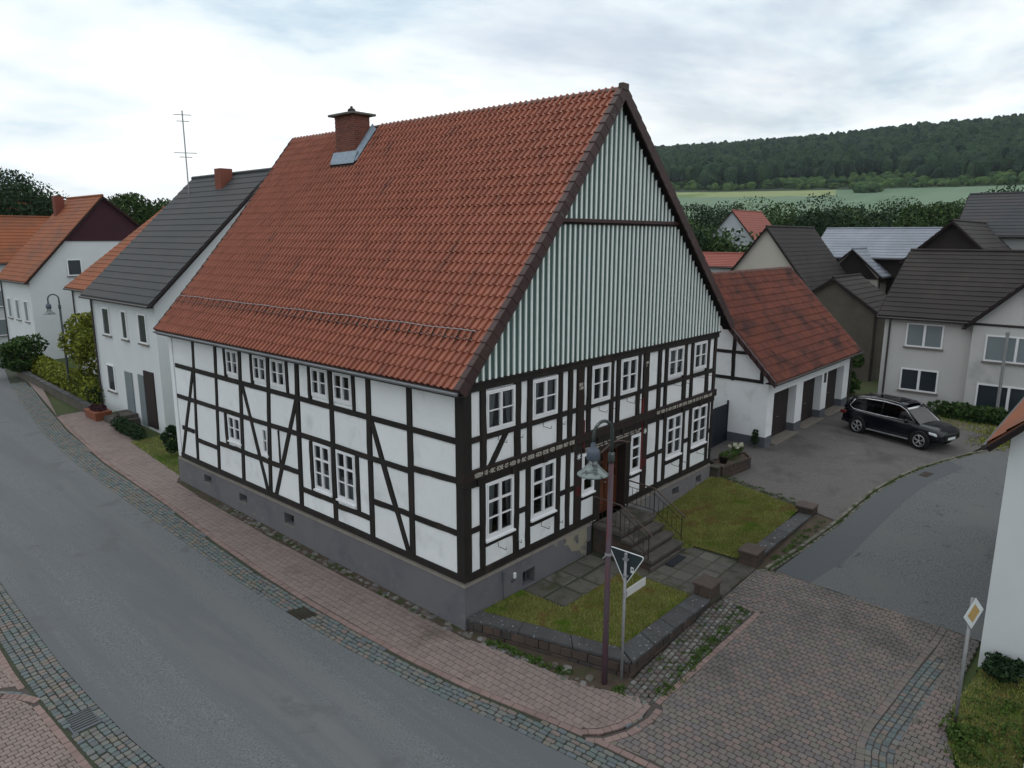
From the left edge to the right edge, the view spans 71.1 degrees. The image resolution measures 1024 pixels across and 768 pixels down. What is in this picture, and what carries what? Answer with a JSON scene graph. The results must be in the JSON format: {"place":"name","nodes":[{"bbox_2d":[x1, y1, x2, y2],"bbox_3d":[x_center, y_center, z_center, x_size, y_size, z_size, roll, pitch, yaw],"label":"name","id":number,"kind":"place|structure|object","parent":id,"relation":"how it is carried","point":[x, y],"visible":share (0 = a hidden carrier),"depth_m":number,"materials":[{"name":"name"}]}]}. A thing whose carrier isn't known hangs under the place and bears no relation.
{"place":"outdoors","nodes":[
{"label":"outdoors","id":0,"kind":"place"},
{"bbox_2d":[0,650,92,767],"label":"sidewalk","id":1,"kind":"structure","parent":0,"point":[32,735],"depth_m":12.92,"materials":[{"name":"brick pavers"}]},
{"bbox_2d":[0,362,590,767],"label":"road","id":2,"kind":"structure","parent":0,"point":[167,648],"depth_m":15.30,"materials":[{"name":"grey asphalt"}]},
{"bbox_2d":[55,411,661,743],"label":"sidewalk","id":3,"kind":"structure","parent":0,"point":[528,688],"depth_m":16.55,"materials":[{"name":"brick pavers"}]},
{"bbox_2d":[84,403,111,421],"bbox_3d":[-19.206,1.274,33.259,1.400,0.736,0.741,10,15,41],"label":"flower trough","id":4,"kind":"object","parent":3,"relation":"on","point":[97,412],"visible":1,"depth_m":32.93,"materials":[{"name":"ceramic"}]},
{"bbox_2d":[131,435,179,475],"bbox_3d":[-13.457,2.745,28.294,5.650,0.141,1.780,10,15,41],"label":"grass patch","id":5,"kind":"object","parent":3,"relation":"on","point":[160,451],"visible":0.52,"depth_m":28.44,"materials":[{"name":"plant"}]},
{"bbox_2d":[160,425,177,452],"bbox_3d":[-13.261,2.138,27.881,0.780,1.189,0.802,3,12,12],"label":"column shrub","id":6,"kind":"object","parent":5,"relation":"on","point":[165,437],"visible":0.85,"depth_m":27.71,"materials":[{"name":"green plant"}]},
{"bbox_2d":[177,481,630,692],"bbox_3d":[-4.940,4.819,19.551,18.117,0.321,1.060,9,15,38],"label":"soil strip","id":7,"kind":"object","parent":3,"relation":"on","point":[587,676],"visible":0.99,"depth_m":17.01,"materials":[{"name":"brown soil"}]},
{"bbox_2d":[577,419,614,684],"bbox_3d":[1.576,3.455,13.688,0.580,5.710,0.861,10,15,41],"label":"street lamp","id":8,"kind":"object","parent":3,"relation":"on","point":[592,469],"visible":0.99,"depth_m":13.56,"materials":[{"name":"grey metal"}]},
{"bbox_2d":[254,453,971,697],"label":"weeds","id":9,"kind":"object","parent":3,"relation":"on","point":[538,659],"visible":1,"depth_m":15.53,"materials":[{"name":"green plant"}]},
{"bbox_2d":[611,546,645,679],"bbox_3d":[2.301,4.662,14.521,0.688,2.956,0.845,3,12,15],"label":"yield sign","id":10,"kind":"object","parent":3,"relation":"on","point":[628,563],"visible":0.9,"depth_m":14.13,"materials":[{"name":"galvanised steel"},{"name":"white painted metal"}]},
{"bbox_2d":[0,174,1023,767],"bbox_3d":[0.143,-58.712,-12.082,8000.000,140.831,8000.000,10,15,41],"label":"ground","id":11,"kind":"structure","parent":0,"point":[888,194],"depth_m":445.87,"materials":[{"name":"green plant"}]},
{"bbox_2d":[0,333,49,372],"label":"garden shrub","id":12,"kind":"object","parent":11,"relation":"on","point":[19,352],"visible":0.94,"depth_m":41.65,"materials":[{"name":"green plant"}]},
{"bbox_2d":[0,183,49,215],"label":"broadleaf tree","id":13,"kind":"object","parent":11,"relation":"on","point":[20,209],"visible":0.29,"depth_m":62.56,"materials":[{"name":"green plant"}]},
{"bbox_2d":[0,215,50,343],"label":"orange house","id":14,"kind":"structure","parent":11,"relation":"on","point":[17,232],"depth_m":56.60,"materials":[{"name":"tile"}]},
{"bbox_2d":[0,167,53,211],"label":"broadleaf tree","id":15,"kind":"object","parent":11,"relation":"on","point":[6,182],"visible":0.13,"depth_m":73.43,"materials":[{"name":"green plant"}]},
{"bbox_2d":[16,370,92,411],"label":"garden wall","id":16,"kind":"structure","parent":11,"relation":"on","point":[76,402],"depth_m":37.50,"materials":[{"name":"stone"}]},
{"bbox_2d":[29,354,104,403],"bbox_3d":[-24.691,-0.396,39.356,1.375,1.613,13.298,-11,16,-44],"label":"garden hedge","id":17,"kind":"object","parent":11,"relation":"on","point":[86,387],"visible":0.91,"depth_m":37.23,"materials":[{"name":"green plant"}]},
{"bbox_2d":[0,194,140,358],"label":"gabled house","id":18,"kind":"structure","parent":11,"relation":"on","point":[71,239],"depth_m":48.61,"materials":[{"name":"white paint"}]},
{"bbox_2d":[57,311,98,380],"bbox_3d":[-21.472,-1.393,37.440,3.535,4.882,4.366,-2,12,-11],"label":"garden shrub","id":19,"kind":"object","parent":11,"relation":"on","point":[81,344],"visible":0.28,"depth_m":36.35,"materials":[{"name":"green plant"}]},
{"bbox_2d":[0,583,162,767],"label":"gutter","id":20,"kind":"object","parent":11,"relation":"on","point":[42,674],"visible":1,"depth_m":13.98,"materials":[{"name":"grey stone"}]},
{"bbox_2d":[65,708,101,733],"bbox_3d":[-7.977,6.280,13.310,0.600,0.080,0.480,10,15,41],"label":"drain grate","id":21,"kind":"object","parent":20,"relation":"on","point":[86,727],"visible":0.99,"depth_m":13.28,"materials":[{"name":"grey metal"}]},
{"bbox_2d":[63,206,164,373],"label":"orange roofed house","id":22,"kind":"structure","parent":11,"relation":"on","point":[77,286],"depth_m":43.28,"materials":[{"name":"tile"}]},
{"bbox_2d":[104,409,139,424],"bbox_3d":[-17.718,1.654,32.588,1.600,0.670,0.980,10,15,41],"label":"doorstep","id":23,"kind":"object","parent":11,"relation":"on","point":[130,415],"visible":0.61,"depth_m":32.44,"materials":[{"name":"stone"}]},
{"bbox_2d":[110,415,147,440],"bbox_3d":[-16.492,1.943,30.837,2.898,0.849,0.776,10,15,41],"label":"garden hedge","id":24,"kind":"object","parent":11,"relation":"on","point":[129,428],"visible":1,"depth_m":30.43,"materials":[{"name":"green plant"}]},
{"bbox_2d":[108,192,152,222],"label":"broadleaf tree","id":25,"kind":"object","parent":11,"relation":"on","point":[131,199],"visible":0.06,"depth_m":73.87,"materials":[{"name":"green plant"}]},
{"bbox_2d":[130,197,170,224],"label":"broadleaf tree","id":26,"kind":"object","parent":11,"relation":"on","point":[153,211],"visible":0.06,"depth_m":73.89,"materials":[{"name":"green plant"}]},
{"bbox_2d":[78,168,270,433],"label":"slate roofed house","id":27,"kind":"structure","parent":11,"relation":"on","point":[133,290],"depth_m":32.30,"materials":[{"name":"white paint"}]},
{"bbox_2d":[124,371,135,412],"bbox_3d":[-17.431,0.483,32.751,0.800,2.100,0.050,10,15,41],"label":"door","id":28,"kind":"structure","parent":27,"relation":"in","point":[128,375],"depth_m":32.66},
{"bbox_2d":[137,374,147,425],"bbox_3d":[-16.384,0.721,31.851,0.600,2.300,0.050,10,15,41],"label":"door","id":29,"kind":"structure","parent":27,"relation":"in","point":[140,377],"depth_m":31.81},
{"bbox_2d":[136,313,149,346],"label":"window","id":30,"kind":"structure","parent":27,"relation":"in","point":[141,318],"depth_m":30.72,"materials":[{"name":"white paint"}]},
{"bbox_2d":[143,370,158,429],"bbox_3d":[-15.748,0.690,31.269,1.000,2.500,0.050,10,15,41],"label":"door","id":31,"kind":"structure","parent":27,"relation":"in","point":[149,384],"depth_m":31.20,"materials":[{"name":"wood"}]},
{"bbox_2d":[0,351,644,767],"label":"gutter","id":32,"kind":"object","parent":11,"relation":"on","point":[88,461],"visible":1,"depth_m":17.21,"materials":[{"name":"grey stone"}]},
{"bbox_2d":[153,82,734,630],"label":"half timbered house","id":33,"kind":"structure","parent":11,"relation":"on","point":[415,360],"depth_m":18.70,"materials":[{"name":"white paint"}]},
{"bbox_2d":[225,349,237,376],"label":"window","id":34,"kind":"structure","parent":33,"relation":"in","point":[231,356],"depth_m":21.72,"materials":[{"name":"white paint"}]},
{"bbox_2d":[227,414,241,445],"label":"window","id":35,"kind":"structure","parent":33,"relation":"in","point":[233,421],"depth_m":22.28,"materials":[{"name":"white paint"}]},
{"bbox_2d":[252,355,265,383],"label":"window","id":36,"kind":"structure","parent":33,"relation":"in","point":[258,362],"depth_m":20.67,"materials":[{"name":"white paint"}]},
{"bbox_2d":[269,358,285,388],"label":"window","id":37,"kind":"structure","parent":33,"relation":"in","point":[277,370],"depth_m":20.04,"materials":[{"name":"white paint"}]},
{"bbox_2d":[310,367,328,398],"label":"window","id":38,"kind":"structure","parent":33,"relation":"in","point":[319,382],"depth_m":18.74,"materials":[{"name":"white paint"}]},
{"bbox_2d":[313,442,332,496],"bbox_3d":[-4.842,2.220,19.434,0.830,1.375,0.800,10,15,41],"label":"window","id":39,"kind":"structure","parent":33,"relation":"in","point":[321,453],"depth_m":19.28,"materials":[{"name":"white paint"}]},
{"bbox_2d":[332,372,351,405],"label":"window","id":40,"kind":"structure","parent":33,"relation":"in","point":[342,393],"depth_m":18.11,"materials":[{"name":"white paint"}]},
{"bbox_2d":[335,449,356,507],"bbox_3d":[-4.056,2.372,18.754,0.850,1.395,0.800,10,15,41],"label":"window","id":41,"kind":"structure","parent":33,"relation":"in","point":[345,462],"depth_m":18.61,"materials":[{"name":"white paint"}]},
{"bbox_2d":[485,474,515,542],"bbox_3d":[-0.531,2.801,16.760,0.800,1.415,1.000,10,15,41],"label":"window","id":42,"kind":"structure","parent":33,"relation":"in","point":[499,492],"depth_m":16.64,"materials":[{"name":"white paint"}]},
{"bbox_2d":[486,384,515,433],"bbox_3d":[-0.518,0.508,16.308,0.766,0.960,0.980,10,15,41],"label":"window","id":43,"kind":"structure","parent":33,"relation":"in","point":[501,401],"depth_m":16.19,"materials":[{"name":"white paint"}]},
{"bbox_2d":[530,458,556,522],"bbox_3d":[0.518,2.561,17.917,0.800,1.405,1.000,10,15,41],"label":"window","id":44,"kind":"structure","parent":33,"relation":"in","point":[543,475],"depth_m":17.92,"materials":[{"name":"white paint"}]},
{"bbox_2d":[532,374,557,419],"bbox_3d":[0.538,0.266,17.472,0.766,0.970,0.960,10,15,41],"label":"window","id":45,"kind":"structure","parent":33,"relation":"in","point":[545,389],"depth_m":17.44,"materials":[{"name":"white paint"}]},
{"bbox_2d":[581,452,595,497],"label":"window","id":46,"kind":"structure","parent":33,"relation":"in","point":[587,487],"depth_m":19.20,"materials":[{"name":"white paint"}]},
{"bbox_2d":[591,362,610,403],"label":"window","id":47,"kind":"structure","parent":33,"relation":"in","point":[601,377],"depth_m":19.17,"materials":[{"name":"white paint"}]},
{"bbox_2d":[600,446,617,512],"bbox_3d":[2.626,2.636,20.218,0.172,2.030,1.230,10,15,41],"label":"front door","id":48,"kind":"structure","parent":33,"relation":"in","point":[604,456],"depth_m":20.31,"materials":[{"name":"brown wood"}]},
{"bbox_2d":[620,356,637,395],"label":"window","id":49,"kind":"structure","parent":33,"relation":"in","point":[629,366],"depth_m":20.15,"materials":[{"name":"white paint"}]},
{"bbox_2d":[629,432,641,475],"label":"window","id":50,"kind":"structure","parent":33,"relation":"in","point":[636,438],"depth_m":20.92,"materials":[{"name":"white paint"}]},
{"bbox_2d":[665,412,682,460],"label":"window","id":51,"kind":"structure","parent":33,"relation":"in","point":[673,429],"depth_m":22.61,"materials":[{"name":"white paint"}]},
{"bbox_2d":[668,345,684,378],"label":"window","id":52,"kind":"structure","parent":33,"relation":"in","point":[676,354],"depth_m":21.94,"materials":[{"name":"white paint"}]},
{"bbox_2d":[690,403,707,448],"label":"window","id":53,"kind":"structure","parent":33,"relation":"in","point":[699,414],"depth_m":23.86,"materials":[{"name":"white paint"}]},
{"bbox_2d":[694,340,707,370],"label":"window","id":54,"kind":"structure","parent":33,"relation":"in","point":[700,353],"depth_m":23.21,"materials":[{"name":"white paint"}]},
{"bbox_2d":[468,574,721,678],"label":"garden wall","id":55,"kind":"structure","parent":11,"relation":"on","point":[645,647],"depth_m":15.55,"materials":[{"name":"stone"}]},
{"bbox_2d":[592,506,684,572],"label":"entrance steps","id":56,"kind":"structure","parent":11,"relation":"on","point":[664,546],"depth_m":19.43,"materials":[{"name":"stone"}]},
{"bbox_2d":[593,495,652,559],"bbox_3d":[2.903,3.790,18.953,1.887,1.320,0.041,10,15,41],"label":"handrail","id":57,"kind":"object","parent":56,"relation":"on","point":[645,529],"visible":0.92,"depth_m":18.80,"materials":[{"name":"metal"}]},
{"bbox_2d":[627,480,685,538],"bbox_3d":[4.052,3.532,20.221,1.887,1.320,0.041,10,15,41],"label":"handrail","id":58,"kind":"object","parent":56,"relation":"on","point":[658,503],"visible":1,"depth_m":20.14,"materials":[{"name":"metal"}]},
{"bbox_2d":[681,201,749,234],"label":"broadleaf tree","id":59,"kind":"object","parent":11,"relation":"on","point":[702,220],"visible":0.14,"depth_m":111.43,"materials":[{"name":"green plant"}]},
{"bbox_2d":[711,400,728,447],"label":"yard gate","id":60,"kind":"structure","parent":11,"relation":"on","point":[719,424],"depth_m":28.47,"materials":[{"name":"black metal"}]},
{"bbox_2d":[702,252,744,271],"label":"annex","id":61,"kind":"object","parent":11,"relation":"on","point":[721,261],"visible":0.23,"depth_m":58.50,"materials":[{"name":"tile"}]},
{"bbox_2d":[700,228,760,251],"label":"undergrowth","id":62,"kind":"object","parent":11,"relation":"on","point":[721,245],"visible":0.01,"depth_m":77.08,"materials":[{"name":"green plant"}]},
{"bbox_2d":[713,209,770,251],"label":"white gabled house","id":63,"kind":"structure","parent":11,"relation":"on","point":[755,222],"depth_m":92.72,"materials":[{"name":"tile"}]},
{"bbox_2d":[737,500,818,569],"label":"garden wall","id":64,"kind":"structure","parent":11,"relation":"on","point":[752,555],"depth_m":20.12,"materials":[{"name":"stone"}]},
{"bbox_2d":[712,266,863,447],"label":"garage block","id":65,"kind":"structure","parent":11,"relation":"on","point":[788,347],"depth_m":30.16,"materials":[{"name":"red tile"}]},
{"bbox_2d":[771,388,788,436],"bbox_3d":[11.087,1.098,29.650,0.072,2.000,1.645,10,15,41],"label":"garage door","id":66,"kind":"structure","parent":65,"relation":"in","point":[781,397],"depth_m":29.70,"materials":[{"name":"wood"}]},
{"bbox_2d":[800,377,814,421],"bbox_3d":[12.926,0.684,31.710,0.112,2.030,2.290,10,15,41],"label":"garage door","id":67,"kind":"structure","parent":65,"relation":"in","point":[808,386],"depth_m":32.02,"materials":[{"name":"wood"}]},
{"bbox_2d":[825,368,836,408],"bbox_3d":[14.934,0.223,33.924,0.112,2.050,2.240,10,15,41],"label":"garage door","id":68,"kind":"structure","parent":65,"relation":"in","point":[831,381],"depth_m":34.27,"materials":[{"name":"wood"}]},
{"bbox_2d":[730,225,846,290],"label":"beige gabled house","id":69,"kind":"structure","parent":11,"relation":"on","point":[805,254],"depth_m":54.42,"materials":[{"name":"grey tile"}]},
{"bbox_2d":[761,201,824,225],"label":"broadleaf tree","id":70,"kind":"object","parent":11,"relation":"on","point":[779,220],"visible":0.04,"depth_m":103.28,"materials":[{"name":"green plant"}]},
{"bbox_2d":[786,192,872,226],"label":"broadleaf tree","id":71,"kind":"object","parent":11,"relation":"on","point":[817,206],"visible":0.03,"depth_m":109.24,"materials":[{"name":"green plant"}]},
{"bbox_2d":[789,202,883,236],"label":"broadleaf tree","id":72,"kind":"object","parent":11,"relation":"on","point":[825,223],"visible":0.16,"depth_m":91.17,"materials":[{"name":"green plant"}]},
{"bbox_2d":[655,113,1023,187],"bbox_3d":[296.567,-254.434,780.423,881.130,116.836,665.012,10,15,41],"label":"forest","id":73,"kind":"object","parent":11,"relation":"on","point":[978,147],"visible":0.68,"depth_m":615.74,"materials":[{"name":"green plant"}]},
{"bbox_2d":[671,169,1023,192],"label":"scrub","id":74,"kind":"object","parent":11,"relation":"on","point":[872,182],"visible":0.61,"depth_m":540.18,"materials":[{"name":"green plant"}]},
{"bbox_2d":[812,273,885,380],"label":"rubble stone shed","id":75,"kind":"structure","parent":11,"relation":"on","point":[852,303],"depth_m":43.91,"materials":[{"name":"beige stone"}]},
{"bbox_2d":[814,206,885,234],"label":"broadleaf tree","id":76,"kind":"object","parent":11,"relation":"on","point":[856,217],"visible":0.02,"depth_m":94.93,"materials":[{"name":"green plant"}]},
{"bbox_2d":[847,354,864,393],"bbox_3d":[17.192,-0.467,38.159,2.882,3.353,2.494,10,15,41],"label":"garden shrub","id":77,"kind":"object","parent":11,"relation":"on","point":[855,383],"visible":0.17,"depth_m":37.39,"materials":[{"name":"green plant"}]},
{"bbox_2d":[837,247,892,292],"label":"barn wing","id":78,"kind":"structure","parent":11,"relation":"on","point":[864,264],"depth_m":59.26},
{"bbox_2d":[821,227,942,294],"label":"metal roofed barn","id":79,"kind":"structure","parent":11,"relation":"on","point":[888,249],"depth_m":61.45,"materials":[{"name":"silver metal"}]},
{"bbox_2d":[863,201,959,226],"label":"broadleaf tree","id":80,"kind":"object","parent":11,"relation":"on","point":[890,222],"visible":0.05,"depth_m":103.72,"materials":[{"name":"green plant"}]},
{"bbox_2d":[892,200,960,226],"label":"broadleaf tree","id":81,"kind":"object","parent":11,"relation":"on","point":[929,216],"visible":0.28,"depth_m":88.97,"materials":[{"name":"green plant"}]},
{"bbox_2d":[876,248,1023,409],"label":"pale villa","id":82,"kind":"object","parent":11,"relation":"on","point":[935,301],"visible":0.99,"depth_m":34.97,"materials":[{"name":"paint"}]},
{"bbox_2d":[897,367,938,395],"bbox_3d":[19.832,-0.139,34.994,1.770,1.170,0.100,10,15,41],"label":"window","id":83,"kind":"structure","parent":82,"relation":"in","point":[928,380],"depth_m":34.99,"materials":[{"name":"white paint"}]},
{"bbox_2d":[903,323,944,350],"bbox_3d":[19.856,-2.285,34.536,1.720,1.220,0.100,10,15,41],"label":"window","id":84,"kind":"structure","parent":82,"relation":"in","point":[934,335],"depth_m":34.53,"materials":[{"name":"grey glass"}]},
{"bbox_2d":[899,219,1011,262],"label":"brown roofed house","id":85,"kind":"structure","parent":11,"relation":"on","point":[960,234],"depth_m":46.54,"materials":[{"name":"tile"}]},
{"bbox_2d":[959,191,1023,249],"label":"slate barn","id":86,"kind":"structure","parent":11,"relation":"on","point":[1001,214],"depth_m":54.44,"materials":[{"name":"grey paint"}]},
{"bbox_2d":[961,284,1023,411],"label":"pale villa wing","id":87,"kind":"structure","parent":11,"relation":"on","point":[984,364],"depth_m":32.39,"materials":[{"name":"white paint"}]},
{"bbox_2d":[974,383,1023,411],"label":"window","id":88,"kind":"structure","parent":87,"relation":"in","point":[986,394],"depth_m":32.64,"materials":[{"name":"black glass"}]},
{"bbox_2d":[981,335,1023,365],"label":"window","id":89,"kind":"structure","parent":87,"relation":"in","point":[994,344],"depth_m":32.23,"materials":[{"name":"white paint"}]},
{"bbox_2d":[978,397,1023,675],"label":"white corner house","id":90,"kind":"structure","parent":11,"relation":"on","point":[1003,630],"depth_m":14.29,"materials":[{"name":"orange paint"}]},
{"bbox_2d":[0,0,1023,213],"label":"sky","id":91,"kind":"structure","parent":0,"point":[91,91],"materials":[{"name":"white"}]},
{"bbox_2d":[483,572,689,647],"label":"front lawn","id":92,"kind":"structure","parent":0,"point":[626,636],"depth_m":16.55,"materials":[{"name":"plant"}]},
{"bbox_2d":[523,546,754,607],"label":"garden path","id":93,"kind":"structure","parent":0,"point":[574,581],"depth_m":18.39,"materials":[{"name":"stone"}]},
{"bbox_2d":[653,476,797,558],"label":"lawn","id":94,"kind":"structure","parent":0,"point":[751,526],"depth_m":21.74,"materials":[{"name":"plant"}]},
{"bbox_2d":[582,569,978,767],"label":"side street paving","id":95,"kind":"structure","parent":0,"point":[791,672],"depth_m":14.21,"materials":[{"name":"stone"}]},
{"bbox_2d":[709,405,1009,568],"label":"forecourt","id":96,"kind":"structure","parent":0,"point":[835,467],"depth_m":26.59,"materials":[{"name":"stone"}]},
{"bbox_2d":[709,452,750,477],"bbox_3d":[7.767,3.017,25.706,2.456,0.696,0.798,-10,15,-39],"label":"stone planter","id":97,"kind":"object","parent":96,"relation":"on","point":[739,463],"visible":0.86,"depth_m":25.29,"materials":[{"name":"stone"}]},
{"bbox_2d":[757,513,834,568],"bbox_3d":[7.994,4.419,20.515,1.300,0.209,4.800,10,15,41],"label":"soil strip","id":98,"kind":"object","parent":96,"relation":"on","point":[811,522],"visible":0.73,"depth_m":20.75,"materials":[{"name":"brown soil"}]},
{"bbox_2d":[840,392,959,449],"bbox_3d":[15.942,1.404,29.497,2.032,1.692,4.300,-7,13,-30],"label":"parked car","id":99,"kind":"object","parent":96,"relation":"on","point":[918,425],"visible":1,"depth_m":28.93,"materials":[{"name":"black paint"}]},
{"bbox_2d":[770,448,1009,640],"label":"side street","id":100,"kind":"structure","parent":0,"point":[925,553],"depth_m":19.58,"materials":[{"name":"grey asphalt"}]},
{"bbox_2d":[777,461,963,582],"bbox_3d":[11.738,3.912,22.576,12.513,0.391,1.243,-11,16,-42],"label":"asphalt patch","id":101,"kind":"object","parent":100,"relation":"on","point":[844,540],"visible":1,"depth_m":21.07,"materials":[{"name":"grey asphalt"}]},
{"bbox_2d":[846,398,996,431],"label":"back yard","id":102,"kind":"structure","parent":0,"point":[983,427],"depth_m":31.69,"materials":[{"name":"green plant"}]},
{"bbox_2d":[926,399,1009,426],"bbox_3d":[21.199,1.441,32.165,1.244,1.093,4.846,-11,16,-43],"label":"garden hedge","id":103,"kind":"object","parent":102,"relation":"on","point":[987,414],"visible":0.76,"depth_m":32.35,"materials":[{"name":"green plant"}]},
{"bbox_2d":[996,332,1009,407],"bbox_3d":[21.897,-0.106,32.107,0.171,4.500,0.180,10,15,41],"label":"utility pole","id":104,"kind":"object","parent":102,"relation":"on","point":[1002,368],"visible":0.89,"depth_m":31.94,"materials":[{"name":"metal"}]},
{"bbox_2d":[938,666,1023,767],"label":"verge","id":105,"kind":"structure","parent":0,"point":[1009,740],"depth_m":13.26,"materials":[{"name":"plant"}]},
{"bbox_2d":[954,597,983,722],"bbox_3d":[8.179,5.104,12.976,0.620,2.740,0.084,-6,13,-27],"label":"priority sign","id":106,"kind":"object","parent":105,"relation":"on","point":[973,613],"visible":0.85,"depth_m":12.84,"materials":[{"name":"metal"}]},
{"bbox_2d":[980,651,1023,682],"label":"garden shrub","id":107,"kind":"object","parent":105,"relation":"on","point":[994,666],"visible":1,"depth_m":14.14,"materials":[{"name":"green plant"}]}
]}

